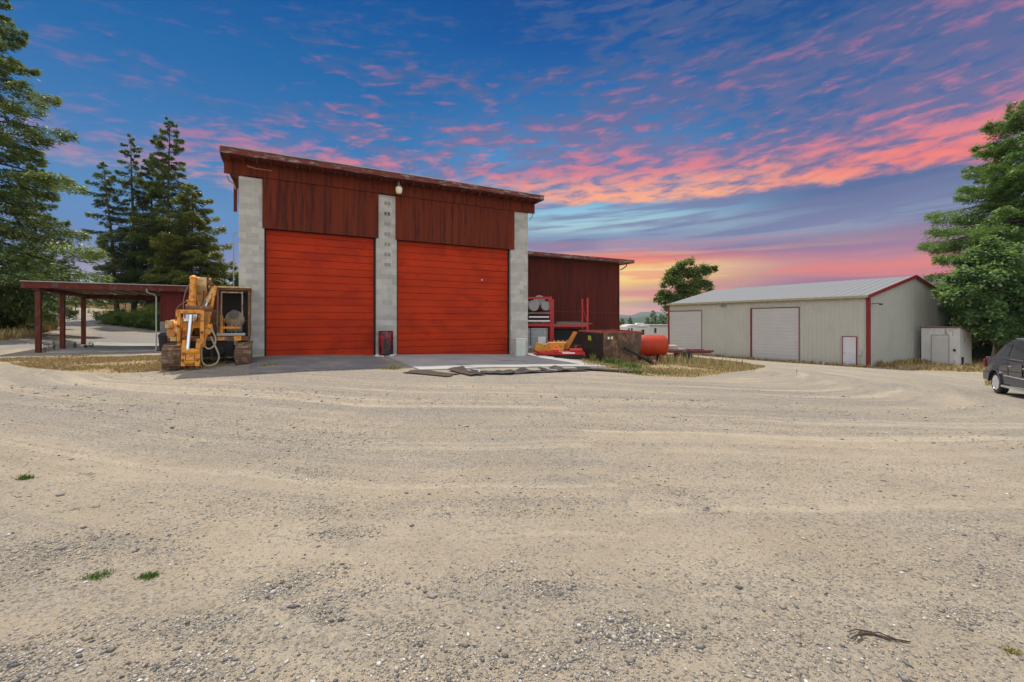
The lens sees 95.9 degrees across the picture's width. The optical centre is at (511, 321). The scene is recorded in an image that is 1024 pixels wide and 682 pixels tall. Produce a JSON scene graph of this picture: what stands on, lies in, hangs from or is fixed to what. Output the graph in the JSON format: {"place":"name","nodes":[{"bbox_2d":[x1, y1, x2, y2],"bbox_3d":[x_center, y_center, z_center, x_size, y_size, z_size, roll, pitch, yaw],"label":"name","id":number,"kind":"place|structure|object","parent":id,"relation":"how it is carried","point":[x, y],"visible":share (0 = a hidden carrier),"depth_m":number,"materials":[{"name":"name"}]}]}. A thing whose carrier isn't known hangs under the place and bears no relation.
{"place":"outdoors","nodes":[
{"label":"outdoors","id":0,"kind":"place"},
{"bbox_2d":[46,342,158,352],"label":"carport floor","id":1,"kind":"structure","parent":0,"point":[117,347],"depth_m":22.57,"materials":[{"name":"concrete"}]},
{"bbox_2d":[0,354,233,372],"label":"dry grass","id":2,"kind":"structure","parent":0,"point":[57,363],"depth_m":15.44,"materials":[{"name":"beige plant"}]},
{"bbox_2d":[0,307,1023,681],"bbox_3d":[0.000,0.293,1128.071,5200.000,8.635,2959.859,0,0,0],"label":"ground","id":3,"kind":"structure","parent":0,"point":[40,423],"depth_m":3.76,"materials":[{"name":"beige gravel"}]},
{"bbox_2d":[0,280,44,330],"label":"bush","id":4,"kind":"object","parent":3,"relation":"on","point":[6,320],"visible":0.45,"depth_m":26.55,"materials":[{"name":"green plant"}]},
{"bbox_2d":[16,473,35,480],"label":"weed","id":5,"kind":"object","parent":3,"relation":"on","point":[22,477],"visible":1,"depth_m":4.47,"materials":[{"name":"green plant"}]},
{"bbox_2d":[0,314,59,339],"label":"dry grass","id":6,"kind":"structure","parent":3,"relation":"on","point":[9,333],"depth_m":25.57,"materials":[{"name":"beige plant"}]},
{"bbox_2d":[0,152,80,322],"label":"conifer tree","id":7,"kind":"object","parent":3,"relation":"on","point":[40,207],"visible":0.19,"depth_m":33.04,"materials":[{"name":"green plant"}]},
{"bbox_2d":[42,343,49,351],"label":"thistle","id":8,"kind":"object","parent":3,"relation":"on","point":[45,349],"visible":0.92,"depth_m":19.64,"materials":[{"name":"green plant"}]},
{"bbox_2d":[0,0,116,325],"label":"conifer tree","id":9,"kind":"object","parent":3,"relation":"on","point":[17,196],"visible":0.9,"depth_m":25.98,"materials":[{"name":"green plant"}]},
{"bbox_2d":[53,257,90,303],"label":"conifer tree","id":10,"kind":"object","parent":3,"relation":"on","point":[72,265],"visible":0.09,"depth_m":62.11,"materials":[{"name":"green plant"}]},
{"bbox_2d":[76,569,119,580],"bbox_3d":[-2.510,1.536,2.812,0.216,0.034,0.179,0,0,0],"label":"weed","id":11,"kind":"object","parent":3,"relation":"on","point":[98,574],"visible":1,"depth_m":2.80,"materials":[{"name":"green plant"}]},
{"bbox_2d":[91,310,111,323],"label":"hedge shrub","id":12,"kind":"object","parent":3,"relation":"on","point":[96,314],"visible":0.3,"depth_m":40.49,"materials":[{"name":"green plant"}]},
{"bbox_2d":[66,303,143,314],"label":"field grass","id":13,"kind":"structure","parent":3,"relation":"on","point":[121,306],"depth_m":57.03,"materials":[{"name":"plant"}]},
{"bbox_2d":[73,161,149,310],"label":"conifer tree","id":14,"kind":"object","parent":3,"relation":"on","point":[104,202],"visible":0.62,"depth_m":43.70,"materials":[{"name":"green plant"}]},
{"bbox_2d":[97,307,126,324],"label":"hedge shrub","id":15,"kind":"object","parent":3,"relation":"on","point":[107,319],"visible":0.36,"depth_m":40.03,"materials":[{"name":"green plant"}]},
{"bbox_2d":[110,307,137,326],"bbox_3d":[-32.829,-0.251,39.675,3.334,1.932,2.035,0,0,0],"label":"hedge shrub","id":16,"kind":"object","parent":3,"relation":"on","point":[124,320],"visible":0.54,"depth_m":39.32,"materials":[{"name":"green plant"}]},
{"bbox_2d":[19,280,236,352],"bbox_3d":[-15.158,0.043,25.178,14.620,3.415,6.785,0,0,-29],"label":"carport","id":17,"kind":"object","parent":3,"relation":"on","point":[170,297],"visible":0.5,"depth_m":21.40,"materials":[{"name":"metal"}]},
{"bbox_2d":[95,134,165,313],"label":"conifer tree","id":18,"kind":"object","parent":3,"relation":"on","point":[125,184],"visible":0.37,"depth_m":45.47,"materials":[{"name":"green plant"}]},
{"bbox_2d":[94,152,172,315],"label":"conifer tree","id":19,"kind":"object","parent":3,"relation":"on","point":[142,199],"visible":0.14,"depth_m":45.94,"materials":[{"name":"green plant"}]},
{"bbox_2d":[123,309,149,327],"bbox_3d":[-31.426,0.004,39.151,2.448,2.153,2.343,0,0,-20],"label":"hedge shrub","id":20,"kind":"object","parent":3,"relation":"on","point":[132,319],"visible":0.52,"depth_m":38.74,"materials":[{"name":"green plant"}]},
{"bbox_2d":[134,309,159,329],"bbox_3d":[-29.847,0.043,38.557,2.634,2.128,2.798,0,0,40],"label":"hedge shrub","id":21,"kind":"object","parent":3,"relation":"on","point":[142,320],"visible":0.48,"depth_m":38.11,"materials":[{"name":"green plant"}]},
{"bbox_2d":[131,570,162,580],"bbox_3d":[-2.204,1.535,2.790,0.150,0.040,0.113,0,0,0],"label":"weed","id":22,"kind":"object","parent":3,"relation":"on","point":[146,576],"visible":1,"depth_m":2.79,"materials":[{"name":"green plant"}]},
{"bbox_2d":[145,313,160,330],"bbox_3d":[-28.623,0.237,37.917,3.306,2.039,2.617,0,0,0],"label":"hedge shrub","id":23,"kind":"object","parent":3,"relation":"on","point":[158,325],"visible":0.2,"depth_m":37.64,"materials":[{"name":"green plant"}]},
{"bbox_2d":[110,116,218,310],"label":"conifer tree","id":24,"kind":"object","parent":3,"relation":"on","point":[153,188],"visible":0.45,"depth_m":43.95,"materials":[{"name":"green plant"}]},
{"bbox_2d":[158,332,170,350],"bbox_3d":[-15.759,0.922,21.044,0.591,0.840,0.600,0,0,0],"label":"rubbish bin","id":25,"kind":"object","parent":3,"relation":"on","point":[162,338],"visible":0.54,"depth_m":20.80,"materials":[{"name":"black plastic"}]},
{"bbox_2d":[135,184,238,324],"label":"conifer tree","id":26,"kind":"object","parent":3,"relation":"on","point":[209,268],"visible":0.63,"depth_m":42.09,"materials":[{"name":"green plant"}]},
{"bbox_2d":[161,275,252,368],"bbox_3d":[-9.701,0.008,15.006,2.234,2.772,3.642,0,0,-28],"label":"excavator","id":27,"kind":"object","parent":3,"relation":"on","point":[195,334],"visible":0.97,"depth_m":14.04,"materials":[{"name":"yellow metal"}]},
{"bbox_2d":[205,259,238,286],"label":"broadleaf tree","id":28,"kind":"object","parent":3,"relation":"on","point":[236,282],"visible":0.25,"depth_m":45.04,"materials":[{"name":"green plant"}]},
{"bbox_2d":[233,232,237,285],"bbox_3d":[-23.966,-3.471,40.000,0.372,8.512,0.110,0,0,0],"label":"light pole","id":29,"kind":"object","parent":3,"relation":"on","point":[233,257],"visible":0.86,"depth_m":39.96,"materials":[{"name":"metal"}]},
{"bbox_2d":[252,362,281,365],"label":"weed","id":30,"kind":"object","parent":3,"relation":"on","point":[267,364],"visible":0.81,"depth_m":13.84,"materials":[{"name":"green plant"}]},
{"bbox_2d":[249,355,397,373],"bbox_3d":[-6.226,1.430,15.024,4.000,0.466,4.080,0,0,-29],"label":"asphalt apron","id":31,"kind":"object","parent":3,"relation":"on","point":[293,363],"visible":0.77,"depth_m":14.51,"materials":[{"name":"grey asphalt"}]},
{"bbox_2d":[219,144,544,356],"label":"garage building","id":32,"kind":"structure","parent":3,"relation":"on","point":[335,258],"depth_m":17.93,"materials":[{"name":"wood"}]},
{"bbox_2d":[266,230,373,355],"bbox_3d":[-7.035,-0.745,17.171,3.767,5.190,0.120,0,0,-29],"label":"roll door","id":33,"kind":"structure","parent":32,"relation":"in","point":[320,287],"depth_m":17.10,"materials":[{"name":"red paint"}]},
{"bbox_2d":[397,241,507,354],"bbox_3d":[-2.414,-0.745,19.731,5.087,5.190,0.110,0,0,-29],"label":"roll door","id":34,"kind":"structure","parent":32,"relation":"in","point":[451,299],"depth_m":19.61,"materials":[{"name":"red paint"}]},
{"bbox_2d":[378,364,406,369],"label":"weed","id":35,"kind":"object","parent":3,"relation":"on","point":[390,368],"visible":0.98,"depth_m":13.80,"materials":[{"name":"green plant"}]},
{"bbox_2d":[403,370,459,376],"bbox_3d":[-2.284,1.449,13.010,1.548,0.078,0.678,0,0,24],"label":"rubber mat","id":36,"kind":"object","parent":3,"relation":"on","point":[433,373],"visible":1,"depth_m":12.95,"materials":[{"name":"grey rubber"}]},
{"bbox_2d":[448,366,484,374],"bbox_3d":[-1.352,1.418,13.405,0.560,0.155,1.418,0,0,-40],"label":"rubber mat","id":37,"kind":"object","parent":3,"relation":"on","point":[462,369],"visible":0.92,"depth_m":13.55,"materials":[{"name":"grey rubber"}]},
{"bbox_2d":[469,369,514,373],"bbox_3d":[-0.577,1.448,13.485,1.330,0.098,0.558,0,0,-4],"label":"rubber mat","id":38,"kind":"object","parent":3,"relation":"on","point":[491,372],"visible":0.99,"depth_m":13.36,"materials":[{"name":"grey rubber"}]},
{"bbox_2d":[383,354,608,369],"bbox_3d":[-0.748,1.619,17.567,7.250,0.670,4.930,0,0,-29],"label":"concrete apron","id":39,"kind":"object","parent":3,"relation":"on","point":[439,361],"visible":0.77,"depth_m":16.76,"materials":[{"name":"grey concrete"}]},
{"bbox_2d":[375,331,395,356],"bbox_3d":[-4.843,0.846,17.750,0.660,0.965,0.600,0,0,0],"label":"oil drum","id":40,"kind":"object","parent":39,"relation":"on","point":[385,339],"visible":1,"depth_m":17.52,"materials":[{"name":"red metal"}]},
{"bbox_2d":[513,338,525,355],"bbox_3d":[0.320,1.118,20.100,0.470,0.770,0.430,0,0,-20],"label":"water heater box","id":41,"kind":"object","parent":39,"relation":"on","point":[519,346],"visible":0.93,"depth_m":19.92,"materials":[{"name":"white metal"}]},
{"bbox_2d":[495,367,552,374],"bbox_3d":[0.394,1.486,13.944,1.879,0.160,0.610,0,0,-31],"label":"rubber mat","id":42,"kind":"object","parent":3,"relation":"on","point":[521,370],"visible":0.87,"depth_m":13.85,"materials":[{"name":"grey rubber"}]},
{"bbox_2d":[530,328,546,349],"bbox_3d":[1.448,1.065,25.046,0.874,1.401,1.131,0,0,0],"label":"tote tank","id":43,"kind":"object","parent":3,"relation":"on","point":[538,335],"visible":0.58,"depth_m":24.62,"materials":[{"name":"plastic"}]},
{"bbox_2d":[528,296,551,340],"bbox_3d":[0.970,0.325,25.650,2.385,3.350,1.380,0,0,0],"label":"pallet rack","id":44,"kind":"object","parent":3,"relation":"on","point":[549,325],"visible":0.43,"depth_m":24.97,"materials":[{"name":"red metal"}]},
{"bbox_2d":[528,312,549,323],"bbox_3d":[1.462,-0.191,25.516,1.206,0.614,1.168,0,0,0],"label":"board stack","id":45,"kind":"object","parent":44,"relation":"on","point":[538,321],"visible":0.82,"depth_m":24.95,"materials":[{"name":"metal"}]},
{"bbox_2d":[528,300,538,310],"bbox_3d":[1.180,-0.867,25.480,0.594,0.594,0.900,0,0,0],"label":"steel drum","id":46,"kind":"object","parent":45,"relation":"on","point":[533,305],"visible":0.98,"depth_m":25.05,"materials":[{"name":"white paint"}]},
{"bbox_2d":[534,295,544,305],"bbox_3d":[1.522,-1.168,25.980,0.584,0.584,0.900,0,0,0],"label":"steel drum","id":47,"kind":"object","parent":46,"relation":"on","point":[539,301],"visible":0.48,"depth_m":25.55,"materials":[{"name":"white paint"}]},
{"bbox_2d":[540,301,549,310],"bbox_3d":[1.843,-0.852,25.530,0.524,0.524,0.900,0,0,0],"label":"steel drum","id":48,"kind":"object","parent":44,"relation":"on","point":[545,306],"visible":0.96,"depth_m":25.10,"materials":[{"name":"white metal"}]},
{"bbox_2d":[534,351,553,355],"bbox_3d":[1.521,1.459,21.240,1.000,0.245,0.480,0,0,-8],"label":"beam pile","id":49,"kind":"object","parent":3,"relation":"on","point":[545,354],"visible":0.29,"depth_m":21.07,"materials":[{"name":"metal"}]},
{"bbox_2d":[533,332,576,353],"bbox_3d":[2.036,1.024,21.860,2.088,1.094,0.960,0,0,6],"label":"machine scrap","id":50,"kind":"object","parent":3,"relation":"on","point":[550,346],"visible":0.69,"depth_m":21.70,"materials":[{"name":"orange metal"}]},
{"bbox_2d":[533,348,586,358],"bbox_3d":[2.111,1.429,20.540,2.371,0.420,1.000,0,0,4],"label":"hitch frame","id":51,"kind":"object","parent":3,"relation":"on","point":[575,353],"visible":0.98,"depth_m":20.28,"materials":[{"name":"red paint"}]},
{"bbox_2d":[539,365,589,371],"bbox_3d":[1.641,1.511,14.829,1.674,0.175,0.668,0,0,-25],"label":"rubber mat","id":52,"kind":"object","parent":3,"relation":"on","point":[554,368],"visible":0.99,"depth_m":14.72,"materials":[{"name":"grey rubber"}]},
{"bbox_2d":[554,328,583,348],"bbox_3d":[3.204,1.023,26.200,1.700,1.316,1.000,0,0,0],"label":"oil tank","id":53,"kind":"object","parent":3,"relation":"on","point":[562,334],"visible":0.41,"depth_m":25.70,"materials":[{"name":"black metal"}]},
{"bbox_2d":[552,298,588,340],"bbox_3d":[3.155,0.384,25.600,1.957,3.331,1.270,0,0,0],"label":"pallet rack","id":54,"kind":"object","parent":3,"relation":"on","point":[571,325],"visible":0.67,"depth_m":24.97,"materials":[{"name":"red metal"}]},
{"bbox_2d":[528,251,634,350],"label":"side building","id":55,"kind":"structure","parent":3,"relation":"on","point":[567,282],"depth_m":28.13,"materials":[{"name":"red"}]},
{"bbox_2d":[590,354,597,361],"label":"weed","id":56,"kind":"object","parent":3,"relation":"on","point":[593,357],"visible":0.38,"depth_m":19.41,"materials":[{"name":"green plant"}]},
{"bbox_2d":[575,366,632,371],"bbox_3d":[3.167,1.606,15.536,2.062,0.155,0.660,0,0,-3],"label":"rubber mat","id":57,"kind":"object","parent":3,"relation":"on","point":[590,368],"visible":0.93,"depth_m":15.47,"materials":[{"name":"grey rubber"}]},
{"bbox_2d":[579,330,642,362],"bbox_3d":[4.369,1.066,20.300,2.833,1.360,2.160,0,0,-30],"label":"skip bin","id":58,"kind":"object","parent":3,"relation":"on","point":[600,344],"visible":0.88,"depth_m":19.36,"materials":[{"name":"brown metal"}]},
{"bbox_2d":[597,356,630,364],"bbox_3d":[4.049,1.559,18.614,1.287,0.428,1.021,0,0,28],"label":"weed","id":59,"kind":"object","parent":3,"relation":"on","point":[611,360],"visible":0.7,"depth_m":18.45,"materials":[{"name":"green plant"}]},
{"bbox_2d":[619,318,624,329],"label":"distant conifer","id":60,"kind":"object","parent":3,"relation":"on","point":[621,323],"visible":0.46,"depth_m":149.78,"materials":[{"name":"green plant"}]},
{"bbox_2d":[614,362,645,369],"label":"weed","id":61,"kind":"object","parent":3,"relation":"on","point":[628,365],"visible":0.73,"depth_m":16.89,"materials":[{"name":"green plant"}]},
{"bbox_2d":[627,368,646,374],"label":"weed","id":62,"kind":"object","parent":3,"relation":"on","point":[638,371],"visible":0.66,"depth_m":15.15,"materials":[{"name":"green plant"}]},
{"bbox_2d":[624,347,656,364],"bbox_3d":[5.356,1.482,19.327,1.633,0.880,0.300,0,0,-24],"label":"steel pipe","id":63,"kind":"object","parent":3,"relation":"on","point":[652,362],"visible":0.88,"depth_m":19.35,"materials":[{"name":"black metal"}]},
{"bbox_2d":[620,323,667,338],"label":"caravan","id":64,"kind":"object","parent":3,"relation":"on","point":[654,329],"visible":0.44,"depth_m":53.32,"materials":[{"name":"white metal"}]},
{"bbox_2d":[637,334,668,361],"bbox_3d":[6.402,1.234,21.600,1.735,1.304,1.020,0,0,0],"label":"red tank","id":65,"kind":"object","parent":3,"relation":"on","point":[654,345],"visible":0.7,"depth_m":21.17,"materials":[{"name":"metal"}]},
{"bbox_2d":[647,310,658,324],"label":"distant conifer","id":66,"kind":"object","parent":3,"relation":"on","point":[655,318],"visible":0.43,"depth_m":109.89,"materials":[{"name":"green plant"}]},
{"bbox_2d":[647,370,669,374],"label":"weed","id":67,"kind":"object","parent":3,"relation":"on","point":[655,372],"visible":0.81,"depth_m":15.55,"materials":[{"name":"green plant"}]},
{"bbox_2d":[657,314,666,324],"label":"distant conifer","id":68,"kind":"object","parent":3,"relation":"on","point":[662,319],"visible":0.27,"depth_m":104.76,"materials":[{"name":"green plant"}]},
{"bbox_2d":[653,256,718,313],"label":"broadleaf tree","id":69,"kind":"object","parent":3,"relation":"on","point":[694,285],"visible":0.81,"depth_m":59.35,"materials":[{"name":"green plant"}]},
{"bbox_2d":[667,345,713,360],"bbox_3d":[9.120,1.697,24.567,2.554,0.859,1.910,0,0,9],"label":"flatbed trailer","id":70,"kind":"object","parent":3,"relation":"on","point":[675,349],"visible":0.57,"depth_m":23.96,"materials":[{"name":"red metal"}]},
{"bbox_2d":[666,275,950,366],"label":"metal building","id":71,"kind":"structure","parent":3,"relation":"on","point":[864,322],"depth_m":35.70,"materials":[{"name":"beige metal"}]},
{"bbox_2d":[668,310,701,353],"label":"roll door","id":72,"kind":"structure","parent":71,"relation":"in","point":[684,327],"depth_m":44.99,"materials":[{"name":"white metal"}]},
{"bbox_2d":[750,307,798,361],"bbox_3d":[21.129,1.085,37.291,0.106,4.430,3.984,0,0,-29],"label":"roll door","id":73,"kind":"structure","parent":71,"relation":"in","point":[774,332],"depth_m":37.20,"materials":[{"name":"white metal"}]},
{"bbox_2d":[842,336,856,365],"bbox_3d":[23.756,2.173,32.536,0.117,2.255,0.923,0,0,-29],"label":"side door","id":74,"kind":"structure","parent":71,"relation":"in","point":[849,343],"depth_m":32.55,"materials":[{"name":"white metal"}]},
{"bbox_2d":[847,629,910,642],"bbox_3d":[1.795,1.553,2.281,0.286,0.016,0.092,0,0,3],"label":"twig","id":75,"kind":"object","parent":3,"relation":"on","point":[866,632],"visible":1,"depth_m":2.28,"materials":[{"name":"brown wood"}]},
{"bbox_2d":[876,357,930,367],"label":"tall weeds","id":76,"kind":"object","parent":3,"relation":"on","point":[919,360],"visible":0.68,"depth_m":32.47,"materials":[{"name":"yellow plant"}]},
{"bbox_2d":[919,326,973,365],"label":"storage shed","id":77,"kind":"structure","parent":3,"relation":"on","point":[943,344],"depth_m":33.24,"materials":[{"name":"white metal"}]},
{"bbox_2d":[931,334,949,364],"bbox_3d":[30.960,2.110,33.418,0.047,2.320,1.040,0,0,-29],"label":"door","id":78,"kind":"structure","parent":77,"relation":"in","point":[940,345],"depth_m":33.39,"materials":[{"name":"white metal"}]},
{"bbox_2d":[913,100,1023,356],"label":"conifer tree","id":79,"kind":"object","parent":3,"relation":"on","point":[1005,187],"visible":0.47,"depth_m":37.64,"materials":[{"name":"green plant"}]},
{"bbox_2d":[974,341,976,358],"bbox_3d":[39.108,2.483,39.000,0.166,1.600,0.166,0,0,-22],"label":"fence post","id":80,"kind":"object","parent":3,"relation":"on","point":[975,352],"visible":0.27,"depth_m":38.94,"materials":[{"name":"grey wood"}]},
{"bbox_2d":[931,234,1023,355],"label":"maple tree","id":81,"kind":"object","parent":3,"relation":"on","point":[992,267],"visible":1,"depth_m":31.77,"materials":[{"name":"green plant"}]},
{"bbox_2d":[983,338,1023,393],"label":"car","id":82,"kind":"object","parent":3,"relation":"on","point":[1004,370],"visible":1,"depth_m":16.60,"materials":[{"name":"paint"}]},
{"bbox_2d":[999,642,1023,656],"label":"weed","id":83,"kind":"object","parent":3,"relation":"on","point":[1009,649],"visible":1,"depth_m":2.20,"materials":[{"name":"yellow plant"}]},
{"bbox_2d":[0,0,1023,314],"label":"sky","id":84,"kind":"structure","parent":0,"point":[765,142],"materials":[{"name":"blue"}]},
{"bbox_2d":[547,340,568,350],"bbox_3d":[2.358,1.247,23.580,0.900,0.630,0.880,0,0,-12],"label":"steel bucket","id":85,"kind":"object","parent":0,"point":[566,341],"visible":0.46,"depth_m":23.22,"materials":[{"name":"yellow metal"}]},
{"bbox_2d":[555,323,591,323],"bbox_3d":[3.412,0.076,25.619,2.000,0.125,0.500,0,0,-4],"label":"plank stack","id":86,"kind":"object","parent":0,"point":[572,323],"visible":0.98,"depth_m":25.37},
{"bbox_2d":[572,344,581,348],"bbox_3d":[3.196,1.379,22.400,0.560,0.560,0.320,0,0,-30],"label":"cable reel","id":87,"kind":"object","parent":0,"point":[576,346],"visible":0.24,"depth_m":22.29,"materials":[{"name":"red metal"}]},
{"bbox_2d":[619,312,665,317],"bbox_3d":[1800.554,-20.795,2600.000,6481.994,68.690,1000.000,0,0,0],"label":"hills","id":88,"kind":"structure","parent":0,"point":[640,314],"depth_m":2416.77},
{"bbox_2d":[619,316,667,324],"bbox_3d":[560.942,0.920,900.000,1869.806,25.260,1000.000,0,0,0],"label":"hills","id":89,"kind":"structure","parent":0,"point":[639,319],"depth_m":663.51,"materials":[{"name":"green plant"}]},
{"bbox_2d":[580,351,796,376],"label":"dry grass","id":90,"kind":"structure","parent":0,"point":[676,371],"depth_m":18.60,"materials":[{"name":"beige plant"}]},
{"bbox_2d":[692,353,1014,386],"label":"dry grass","id":91,"kind":"structure","parent":0,"point":[975,366],"depth_m":31.63,"materials":[{"name":"beige plant"}]}
]}

